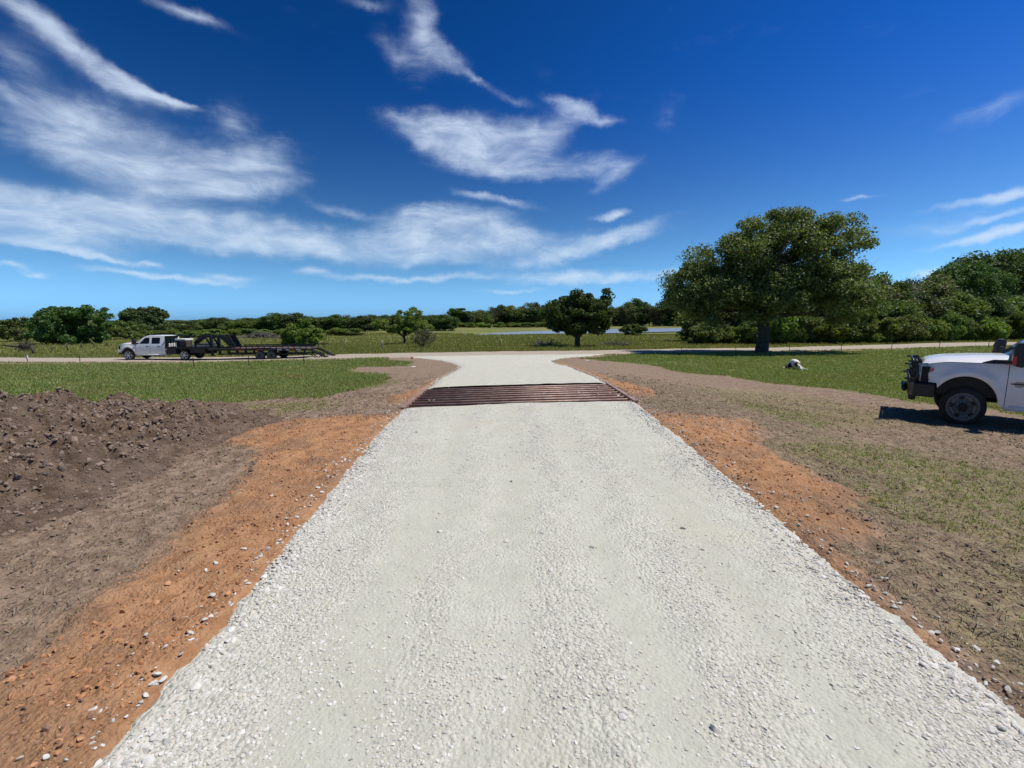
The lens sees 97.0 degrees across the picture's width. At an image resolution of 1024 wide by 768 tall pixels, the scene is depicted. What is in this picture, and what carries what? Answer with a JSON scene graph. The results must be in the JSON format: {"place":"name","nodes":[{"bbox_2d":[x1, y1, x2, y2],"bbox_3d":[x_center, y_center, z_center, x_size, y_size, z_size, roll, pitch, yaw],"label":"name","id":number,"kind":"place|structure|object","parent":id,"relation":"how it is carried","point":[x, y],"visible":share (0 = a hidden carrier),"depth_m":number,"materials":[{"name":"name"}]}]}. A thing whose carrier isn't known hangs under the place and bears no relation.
{"place":"outdoors","nodes":[
{"label":"outdoors","id":0,"kind":"place"},
{"bbox_2d":[0,341,1013,363],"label":"grass","id":1,"kind":"structure","parent":0,"point":[427,352],"depth_m":40.97,"materials":[{"name":"green plant"}]},
{"bbox_2d":[0,342,1016,362],"bbox_3d":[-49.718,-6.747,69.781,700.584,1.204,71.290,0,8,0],"label":"country road","id":2,"kind":"structure","parent":0,"point":[408,355],"depth_m":39.70,"materials":[{"name":"stone"}]},
{"bbox_2d":[118,335,223,359],"bbox_3d":[-28.184,-3.048,37.422,7.290,2.010,2.623,0,8,-1],"label":"pickup truck","id":3,"kind":"object","parent":2,"relation":"on","point":[149,346],"visible":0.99,"depth_m":36.48,"materials":[{"name":"white paint"}]},
{"bbox_2d":[194,334,335,358],"bbox_3d":[-20.473,-3.072,37.555,11.506,2.021,2.560,0,8,-1],"label":"gooseneck trailer","id":4,"kind":"object","parent":2,"relation":"on","point":[232,342],"visible":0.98,"depth_m":36.91,"materials":[{"name":"black metal"}]},
{"bbox_2d":[414,354,605,388],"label":"driveway","id":5,"kind":"structure","parent":0,"point":[476,370],"depth_m":16.78,"materials":[{"name":"white gravel"}]},
{"bbox_2d":[0,323,1023,767],"bbox_3d":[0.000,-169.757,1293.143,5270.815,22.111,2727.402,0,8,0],"label":"ground","id":6,"kind":"structure","parent":0,"point":[162,567],"depth_m":3.95,"materials":[{"name":"soil"}]},
{"bbox_2d":[0,316,32,341],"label":"scrub tree","id":7,"kind":"object","parent":6,"relation":"on","point":[15,328],"visible":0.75,"depth_m":82.81,"materials":[{"name":"green plant"}]},
{"bbox_2d":[2,338,38,351],"bbox_3d":[-54.159,-4.238,50.267,3.323,1.969,2.177,3,9,22],"label":"fallen tree","id":8,"kind":"object","parent":6,"relation":"on","point":[25,346],"visible":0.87,"depth_m":49.83,"materials":[{"name":"grey wood"}]},
{"bbox_2d":[22,304,114,343],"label":"spreading tree","id":9,"kind":"object","parent":6,"relation":"on","point":[62,324],"visible":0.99,"depth_m":71.46,"materials":[{"name":"green plant"}]},
{"bbox_2d":[89,320,154,338],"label":"shrub","id":10,"kind":"object","parent":6,"relation":"on","point":[130,328],"visible":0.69,"depth_m":94.08,"materials":[{"name":"green plant"}]},
{"bbox_2d":[0,390,283,537],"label":"soil mound","id":11,"kind":"object","parent":6,"relation":"on","point":[73,458],"visible":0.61,"depth_m":5.76,"materials":[{"name":"brown soil"}]},
{"bbox_2d":[0,386,239,483],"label":"soil clods","id":12,"kind":"object","parent":11,"relation":"on","point":[62,467],"visible":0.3,"depth_m":7.01,"materials":[{"name":"brown soil"}]},
{"bbox_2d":[0,388,398,621],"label":"soil clods","id":13,"kind":"object","parent":11,"relation":"on","point":[54,437],"visible":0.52,"depth_m":6.01,"materials":[{"name":"brown soil"}]},
{"bbox_2d":[116,306,182,330],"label":"round tree","id":14,"kind":"object","parent":6,"relation":"on","point":[152,318],"visible":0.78,"depth_m":112.26,"materials":[{"name":"green plant"}]},
{"bbox_2d":[176,324,197,331],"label":"tree","id":15,"kind":"object","parent":6,"relation":"on","point":[189,327],"visible":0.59,"depth_m":143.32,"materials":[{"name":"green plant"}]},
{"bbox_2d":[0,391,402,665],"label":"dry straw","id":16,"kind":"object","parent":6,"relation":"on","point":[115,547],"visible":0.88,"depth_m":3.46,"materials":[{"name":"beige plant"}]},
{"bbox_2d":[194,320,209,330],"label":"tree","id":17,"kind":"object","parent":6,"relation":"on","point":[198,325],"visible":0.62,"depth_m":145.78,"materials":[{"name":"green plant"}]},
{"bbox_2d":[201,328,228,334],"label":"bush","id":18,"kind":"object","parent":6,"relation":"on","point":[218,331],"visible":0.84,"depth_m":104.03,"materials":[{"name":"green plant"}]},
{"bbox_2d":[209,317,233,331],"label":"tree","id":19,"kind":"object","parent":6,"relation":"on","point":[219,320],"visible":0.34,"depth_m":145.47,"materials":[{"name":"green plant"}]},
{"bbox_2d":[217,319,248,330],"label":"tree","id":20,"kind":"object","parent":6,"relation":"on","point":[238,324],"visible":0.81,"depth_m":142.79,"materials":[{"name":"green plant"}]},
{"bbox_2d":[237,328,261,335],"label":"bush","id":21,"kind":"object","parent":6,"relation":"on","point":[243,331],"visible":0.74,"depth_m":109.78,"materials":[{"name":"green plant"}]},
{"bbox_2d":[243,320,270,330],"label":"tree","id":22,"kind":"object","parent":6,"relation":"on","point":[254,324],"visible":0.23,"depth_m":144.25,"materials":[{"name":"green plant"}]},
{"bbox_2d":[236,330,279,337],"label":"brush pile","id":23,"kind":"object","parent":6,"relation":"on","point":[262,334],"visible":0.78,"depth_m":99.71,"materials":[{"name":"grey plant"}]},
{"bbox_2d":[256,313,287,330],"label":"tree","id":24,"kind":"object","parent":6,"relation":"on","point":[271,322],"visible":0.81,"depth_m":141.45,"materials":[{"name":"green plant"}]},
{"bbox_2d":[277,312,305,327],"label":"tree","id":25,"kind":"object","parent":6,"relation":"on","point":[291,318],"visible":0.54,"depth_m":142.17,"materials":[{"name":"green plant"}]},
{"bbox_2d":[279,317,325,346],"bbox_3d":[-25.955,-6.167,55.831,5.563,4.157,4.852,0,8,0],"label":"leafy shrub","id":26,"kind":"object","parent":6,"relation":"on","point":[299,333],"visible":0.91,"depth_m":55.24,"materials":[{"name":"green plant"}]},
{"bbox_2d":[322,314,350,329],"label":"tree","id":27,"kind":"object","parent":6,"relation":"on","point":[336,320],"visible":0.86,"depth_m":141.61,"materials":[{"name":"green plant"}]},
{"bbox_2d":[325,327,348,334],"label":"bush","id":28,"kind":"object","parent":6,"relation":"on","point":[335,331],"visible":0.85,"depth_m":108.63,"materials":[{"name":"green plant"}]},
{"bbox_2d":[345,328,365,335],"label":"bush","id":29,"kind":"object","parent":6,"relation":"on","point":[354,331],"visible":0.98,"depth_m":108.43,"materials":[{"name":"green plant"}]},
{"bbox_2d":[350,315,377,331],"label":"tree","id":30,"kind":"object","parent":6,"relation":"on","point":[363,323],"visible":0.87,"depth_m":144.53,"materials":[{"name":"green plant"}]},
{"bbox_2d":[370,306,433,342],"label":"airy tree","id":31,"kind":"object","parent":6,"relation":"on","point":[409,325],"visible":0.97,"depth_m":66.26,"materials":[{"name":"green plant"}]},
{"bbox_2d":[410,327,437,346],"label":"bare bush","id":32,"kind":"object","parent":6,"relation":"on","point":[424,337],"visible":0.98,"depth_m":52.21,"materials":[{"name":"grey plant"}]},
{"bbox_2d":[0,373,874,767],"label":"clay clods","id":33,"kind":"object","parent":6,"relation":"on","point":[58,741],"visible":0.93,"depth_m":2.91,"materials":[{"name":"orange soil"}]},
{"bbox_2d":[430,314,460,330],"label":"tree","id":34,"kind":"object","parent":6,"relation":"on","point":[440,322],"visible":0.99,"depth_m":156.38,"materials":[{"name":"green plant"}]},
{"bbox_2d":[446,308,471,326],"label":"tree","id":35,"kind":"object","parent":6,"relation":"on","point":[459,313],"visible":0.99,"depth_m":238.86,"materials":[{"name":"green plant"}]},
{"bbox_2d":[458,311,476,322],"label":"tree","id":36,"kind":"object","parent":6,"relation":"on","point":[471,319],"visible":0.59,"depth_m":242.91,"materials":[{"name":"green plant"}]},
{"bbox_2d":[471,309,494,325],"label":"tree","id":37,"kind":"object","parent":6,"relation":"on","point":[486,320],"visible":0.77,"depth_m":258.32,"materials":[{"name":"green plant"}]},
{"bbox_2d":[491,304,510,325],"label":"tree","id":38,"kind":"object","parent":6,"relation":"on","point":[499,309],"visible":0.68,"depth_m":271.06,"materials":[{"name":"green plant"}]},
{"bbox_2d":[0,372,1023,703],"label":"soil clods","id":39,"kind":"object","parent":6,"relation":"on","point":[176,502],"visible":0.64,"depth_m":4.23,"materials":[{"name":"brown soil"}]},
{"bbox_2d":[502,305,527,323],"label":"tree","id":40,"kind":"object","parent":6,"relation":"on","point":[517,316],"visible":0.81,"depth_m":270.45,"materials":[{"name":"green plant"}]},
{"bbox_2d":[400,382,637,408],"bbox_3d":[0.148,0.482,10.777,4.931,0.535,2.795,-2,8,0],"label":"cattle guard","id":41,"kind":"object","parent":6,"relation":"on","point":[488,395],"visible":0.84,"depth_m":10.72,"materials":[{"name":"brown metal"}]},
{"bbox_2d":[15,392,1023,767],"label":"stray stones","id":42,"kind":"object","parent":6,"relation":"on","point":[163,678],"visible":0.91,"depth_m":2.84,"materials":[{"name":"stone"}]},
{"bbox_2d":[519,302,538,322],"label":"tree","id":43,"kind":"object","parent":6,"relation":"on","point":[524,306],"visible":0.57,"depth_m":273.01,"materials":[{"name":"green plant"}]},
{"bbox_2d":[526,309,544,326],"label":"tree","id":44,"kind":"object","parent":6,"relation":"on","point":[536,312],"visible":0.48,"depth_m":271.23,"materials":[{"name":"green plant"}]},
{"bbox_2d":[527,338,571,345],"bbox_3d":[4.713,-5.046,56.276,5.779,2.108,3.159,0,8,0],"label":"brush tangle","id":45,"kind":"object","parent":6,"relation":"on","point":[550,343],"visible":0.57,"depth_m":56.10,"materials":[{"name":"green plant"}]},
{"bbox_2d":[538,288,615,345],"bbox_3d":[7.562,-7.792,53.481,9.119,7.124,7.146,0,8,0],"label":"broad tree","id":46,"kind":"object","parent":6,"relation":"on","point":[577,314],"visible":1,"depth_m":52.02,"materials":[{"name":"green plant"}]},
{"bbox_2d":[598,340,638,345],"bbox_3d":[13.003,-4.845,55.704,5.082,1.728,3.130,0,8,0],"label":"brush tangle","id":47,"kind":"object","parent":6,"relation":"on","point":[616,342],"visible":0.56,"depth_m":55.71,"materials":[{"name":"green plant"}]},
{"bbox_2d":[617,302,638,325],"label":"tree","id":48,"kind":"object","parent":6,"relation":"on","point":[627,318],"visible":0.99,"depth_m":285.79,"materials":[{"name":"green plant"}]},
{"bbox_2d":[618,323,647,335],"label":"pond bush","id":49,"kind":"object","parent":6,"relation":"on","point":[637,329],"visible":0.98,"depth_m":113.86,"materials":[{"name":"green plant"}]},
{"bbox_2d":[248,399,1023,619],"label":"grass","id":50,"kind":"structure","parent":6,"relation":"on","point":[943,484],"depth_m":5.47,"materials":[{"name":"green plant"}]},
{"bbox_2d":[624,298,647,325],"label":"tree","id":51,"kind":"object","parent":6,"relation":"on","point":[635,302],"visible":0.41,"depth_m":289.11,"materials":[{"name":"green plant"}]},
{"bbox_2d":[635,301,652,325],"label":"tree","id":52,"kind":"object","parent":6,"relation":"on","point":[645,320],"visible":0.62,"depth_m":288.36,"materials":[{"name":"green plant"}]},
{"bbox_2d":[648,302,669,325],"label":"tree","id":53,"kind":"object","parent":6,"relation":"on","point":[657,316],"visible":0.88,"depth_m":281.07,"materials":[{"name":"green plant"}]},
{"bbox_2d":[657,300,676,325],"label":"tree","id":54,"kind":"object","parent":6,"relation":"on","point":[670,320],"visible":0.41,"depth_m":280.98,"materials":[{"name":"green plant"}]},
{"bbox_2d":[672,310,717,338],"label":"tree","id":55,"kind":"object","parent":6,"relation":"on","point":[686,321],"visible":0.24,"depth_m":72.49,"materials":[{"name":"green plant"}]},
{"bbox_2d":[680,325,722,343],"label":"bush","id":56,"kind":"object","parent":6,"relation":"on","point":[699,334],"visible":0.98,"depth_m":59.86,"materials":[{"name":"green plant"}]},
{"bbox_2d":[655,414,759,434],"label":"stray stones","id":57,"kind":"object","parent":6,"relation":"on","point":[723,422],"visible":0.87,"depth_m":7.57,"materials":[{"name":"stone"}]},
{"bbox_2d":[697,322,730,343],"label":"bush","id":58,"kind":"object","parent":6,"relation":"on","point":[723,330],"visible":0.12,"depth_m":61.43,"materials":[{"name":"green plant"}]},
{"bbox_2d":[693,306,740,326],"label":"tree","id":59,"kind":"object","parent":6,"relation":"on","point":[729,318],"visible":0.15,"depth_m":68.57,"materials":[{"name":"green plant"}]},
{"bbox_2d":[718,323,733,343],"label":"bush","id":60,"kind":"object","parent":6,"relation":"on","point":[729,338],"visible":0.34,"depth_m":61.54,"materials":[{"name":"green plant"}]},
{"bbox_2d":[728,325,742,343],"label":"bush","id":61,"kind":"object","parent":6,"relation":"on","point":[739,340],"visible":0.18,"depth_m":62.47,"materials":[{"name":"green plant"}]},
{"bbox_2d":[732,321,757,343],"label":"bush","id":62,"kind":"object","parent":6,"relation":"on","point":[744,330],"visible":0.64,"depth_m":59.83,"materials":[{"name":"green plant"}]},
{"bbox_2d":[747,320,786,341],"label":"bush","id":63,"kind":"object","parent":6,"relation":"on","point":[781,337],"visible":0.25,"depth_m":58.74,"materials":[{"name":"green plant"}]},
{"bbox_2d":[656,205,895,352],"bbox_3d":[23.724,-9.346,40.809,20.667,13.386,9.563,0,8,0],"label":"oak tree","id":64,"kind":"object","parent":6,"relation":"on","point":[763,280],"visible":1,"depth_m":38.79,"materials":[{"name":"green plant"}]},
{"bbox_2d":[769,312,800,343],"bbox_3d":[35.634,-7.204,59.073,4.608,4.455,4.219,-5,9,-31],"label":"bush","id":65,"kind":"object","parent":6,"relation":"on","point":[787,324],"visible":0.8,"depth_m":57.65,"materials":[{"name":"green plant"}]},
{"bbox_2d":[782,359,807,369],"bbox_3d":[15.952,-1.118,25.641,0.841,0.560,1.366,0,8,-4],"label":"dog","id":66,"kind":"object","parent":6,"relation":"on","point":[793,363],"visible":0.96,"depth_m":25.50},
{"bbox_2d":[779,316,812,343],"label":"bush","id":67,"kind":"object","parent":6,"relation":"on","point":[802,333],"visible":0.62,"depth_m":57.23,"materials":[{"name":"green plant"}]},
{"bbox_2d":[798,316,825,343],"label":"bush","id":68,"kind":"object","parent":6,"relation":"on","point":[811,325],"visible":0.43,"depth_m":57.27,"materials":[{"name":"green plant"}]},
{"bbox_2d":[807,318,826,343],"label":"bush","id":69,"kind":"object","parent":6,"relation":"on","point":[812,336],"visible":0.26,"depth_m":57.36,"materials":[{"name":"green plant"}]},
{"bbox_2d":[611,376,1023,687],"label":"dry straw","id":70,"kind":"object","parent":6,"relation":"on","point":[916,507],"visible":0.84,"depth_m":5.09,"materials":[{"name":"beige plant"}]},
{"bbox_2d":[814,321,851,343],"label":"bush","id":71,"kind":"object","parent":6,"relation":"on","point":[837,333],"visible":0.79,"depth_m":55.48,"materials":[{"name":"green plant"}]},
{"bbox_2d":[827,315,861,342],"bbox_3d":[41.263,-6.874,56.322,3.952,4.110,4.142,-2,8,-12],"label":"bush","id":72,"kind":"object","parent":6,"relation":"on","point":[848,339],"visible":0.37,"depth_m":55.07,"materials":[{"name":"green plant"}]},
{"bbox_2d":[838,318,880,342],"bbox_3d":[42.746,-6.712,56.455,6.271,3.434,5.386,-3,8,-18],"label":"bush","id":73,"kind":"object","parent":6,"relation":"on","point":[867,332],"visible":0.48,"depth_m":54.61,"materials":[{"name":"green plant"}]},
{"bbox_2d":[859,311,876,339],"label":"bush","id":74,"kind":"object","parent":6,"relation":"on","point":[870,317],"visible":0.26,"depth_m":54.98,"materials":[{"name":"green plant"}]},
{"bbox_2d":[860,317,904,343],"bbox_3d":[44.677,-6.503,55.044,4.338,3.432,4.726,-7,11,-41],"label":"bush","id":75,"kind":"object","parent":6,"relation":"on","point":[889,337],"visible":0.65,"depth_m":54.08,"materials":[{"name":"green plant"}]},
{"bbox_2d":[866,277,906,305],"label":"tree","id":76,"kind":"object","parent":6,"relation":"on","point":[898,295],"visible":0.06,"depth_m":66.59,"materials":[{"name":"green plant"}]},
{"bbox_2d":[868,271,918,301],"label":"tree","id":77,"kind":"object","parent":6,"relation":"on","point":[903,285],"visible":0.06,"depth_m":68.25,"materials":[{"name":"green plant"}]},
{"bbox_2d":[878,316,917,342],"bbox_3d":[46.172,-6.516,54.744,3.897,3.456,4.047,2,8,13],"label":"bush","id":78,"kind":"object","parent":6,"relation":"on","point":[909,331],"visible":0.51,"depth_m":53.73,"materials":[{"name":"green plant"}]},
{"bbox_2d":[872,299,927,320],"bbox_3d":[49.521,-8.283,59.264,6.172,5.655,7.779,-2,8,-11],"label":"tree","id":79,"kind":"object","parent":6,"relation":"on","point":[901,310],"visible":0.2,"depth_m":57.14,"materials":[{"name":"green plant"}]},
{"bbox_2d":[892,314,930,341],"bbox_3d":[48.580,-6.818,55.700,4.546,3.594,5.803,4,9,25],"label":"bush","id":80,"kind":"object","parent":6,"relation":"on","point":[922,331],"visible":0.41,"depth_m":54.36,"materials":[{"name":"green plant"}]},
{"bbox_2d":[900,274,934,297],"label":"tree","id":81,"kind":"object","parent":6,"relation":"on","point":[913,286],"visible":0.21,"depth_m":71.41,"materials":[{"name":"green plant"}]},
{"bbox_2d":[919,317,943,338],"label":"bush","id":82,"kind":"object","parent":6,"relation":"on","point":[934,327],"visible":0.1,"depth_m":54.45,"materials":[{"name":"green plant"}]},
{"bbox_2d":[908,293,957,337],"bbox_3d":[55.313,-9.004,61.386,8.056,6.506,7.391,-1,8,-8],"label":"tree","id":83,"kind":"object","parent":6,"relation":"on","point":[934,307],"visible":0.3,"depth_m":59.34,"materials":[{"name":"green plant"}]},
{"bbox_2d":[919,317,951,341],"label":"bush","id":84,"kind":"object","parent":6,"relation":"on","point":[937,335],"visible":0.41,"depth_m":55.01,"materials":[{"name":"green plant"}]},
{"bbox_2d":[909,274,962,299],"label":"tree","id":85,"kind":"object","parent":6,"relation":"on","point":[937,288],"visible":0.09,"depth_m":73.27,"materials":[{"name":"green plant"}]},
{"bbox_2d":[915,277,967,299],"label":"tree","id":86,"kind":"object","parent":6,"relation":"on","point":[954,289],"visible":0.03,"depth_m":74.30,"materials":[{"name":"green plant"}]},
{"bbox_2d":[935,313,966,341],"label":"bush","id":87,"kind":"object","parent":6,"relation":"on","point":[958,331],"visible":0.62,"depth_m":57.15,"materials":[{"name":"green plant"}]},
{"bbox_2d":[901,339,1023,424],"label":"pickup truck","id":88,"kind":"object","parent":6,"relation":"on","point":[963,388],"visible":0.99,"depth_m":9.70,"materials":[{"name":"white paint"}]},
{"bbox_2d":[937,292,994,339],"bbox_3d":[63.168,-9.663,65.144,10.840,6.954,8.961,-3,9,-20],"label":"tree","id":89,"kind":"object","parent":6,"relation":"on","point":[977,310],"visible":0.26,"depth_m":62.84,"materials":[{"name":"green plant"}]},
{"bbox_2d":[955,316,976,339],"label":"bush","id":90,"kind":"object","parent":6,"relation":"on","point":[965,321],"visible":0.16,"depth_m":59.01,"materials":[{"name":"green plant"}]},
{"bbox_2d":[919,260,1022,300],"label":"tree","id":91,"kind":"object","parent":6,"relation":"on","point":[969,275],"visible":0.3,"depth_m":90.38,"materials":[{"name":"green plant"}]},
{"bbox_2d":[957,319,987,340],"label":"bush","id":92,"kind":"object","parent":6,"relation":"on","point":[977,328],"visible":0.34,"depth_m":58.78,"materials":[{"name":"green plant"}]},
{"bbox_2d":[928,248,1023,299],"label":"tree","id":93,"kind":"object","parent":6,"relation":"on","point":[1011,262],"visible":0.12,"depth_m":96.51,"materials":[{"name":"green plant"}]},
{"bbox_2d":[967,319,1011,340],"bbox_3d":[62.324,-7.087,59.985,4.900,3.137,5.195,5,9,31],"label":"bush","id":94,"kind":"object","parent":6,"relation":"on","point":[998,329],"visible":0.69,"depth_m":58.45,"materials":[{"name":"green plant"}]},
{"bbox_2d":[980,294,1015,337],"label":"tree","id":95,"kind":"object","parent":6,"relation":"on","point":[999,305],"visible":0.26,"depth_m":67.16,"materials":[{"name":"green plant"}]},
{"bbox_2d":[989,248,1023,293],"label":"tree","id":96,"kind":"object","parent":6,"relation":"on","point":[1021,250],"depth_m":103.64,"materials":[{"name":"green plant"}]},
{"bbox_2d":[1001,317,1021,339],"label":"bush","id":97,"kind":"object","parent":6,"relation":"on","point":[1008,321],"visible":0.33,"depth_m":63.60,"materials":[{"name":"green plant"}]},
{"bbox_2d":[1005,296,1023,338],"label":"tree","id":98,"kind":"object","parent":6,"relation":"on","point":[1017,300],"visible":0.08,"depth_m":71.68,"materials":[{"name":"green plant"}]},
{"bbox_2d":[1009,311,1023,339],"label":"bush","id":99,"kind":"object","parent":6,"relation":"on","point":[1018,318],"visible":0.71,"depth_m":63.24,"materials":[{"name":"green plant"}]},
{"bbox_2d":[0,345,1023,415],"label":"grass","id":100,"kind":"structure","parent":0,"point":[254,386],"depth_m":20.71,"materials":[{"name":"green plant"}]},
{"bbox_2d":[0,332,1023,357],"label":"pasture grass","id":101,"kind":"structure","parent":0,"point":[359,346],"depth_m":58.36,"materials":[{"name":"green plant"}]},
{"bbox_2d":[0,0,1023,320],"label":"sky","id":102,"kind":"structure","parent":0,"point":[187,159],"materials":[{"name":"blue"}]},
{"bbox_2d":[91,401,1023,767],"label":"driveway","id":103,"kind":"structure","parent":0,"point":[673,677],"depth_m":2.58,"materials":[{"name":"white gravel"}]},
{"bbox_2d":[476,328,683,334],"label":"pond","id":104,"kind":"structure","parent":0,"point":[617,330],"depth_m":158.85,"materials":[{"name":"blue liquid"}]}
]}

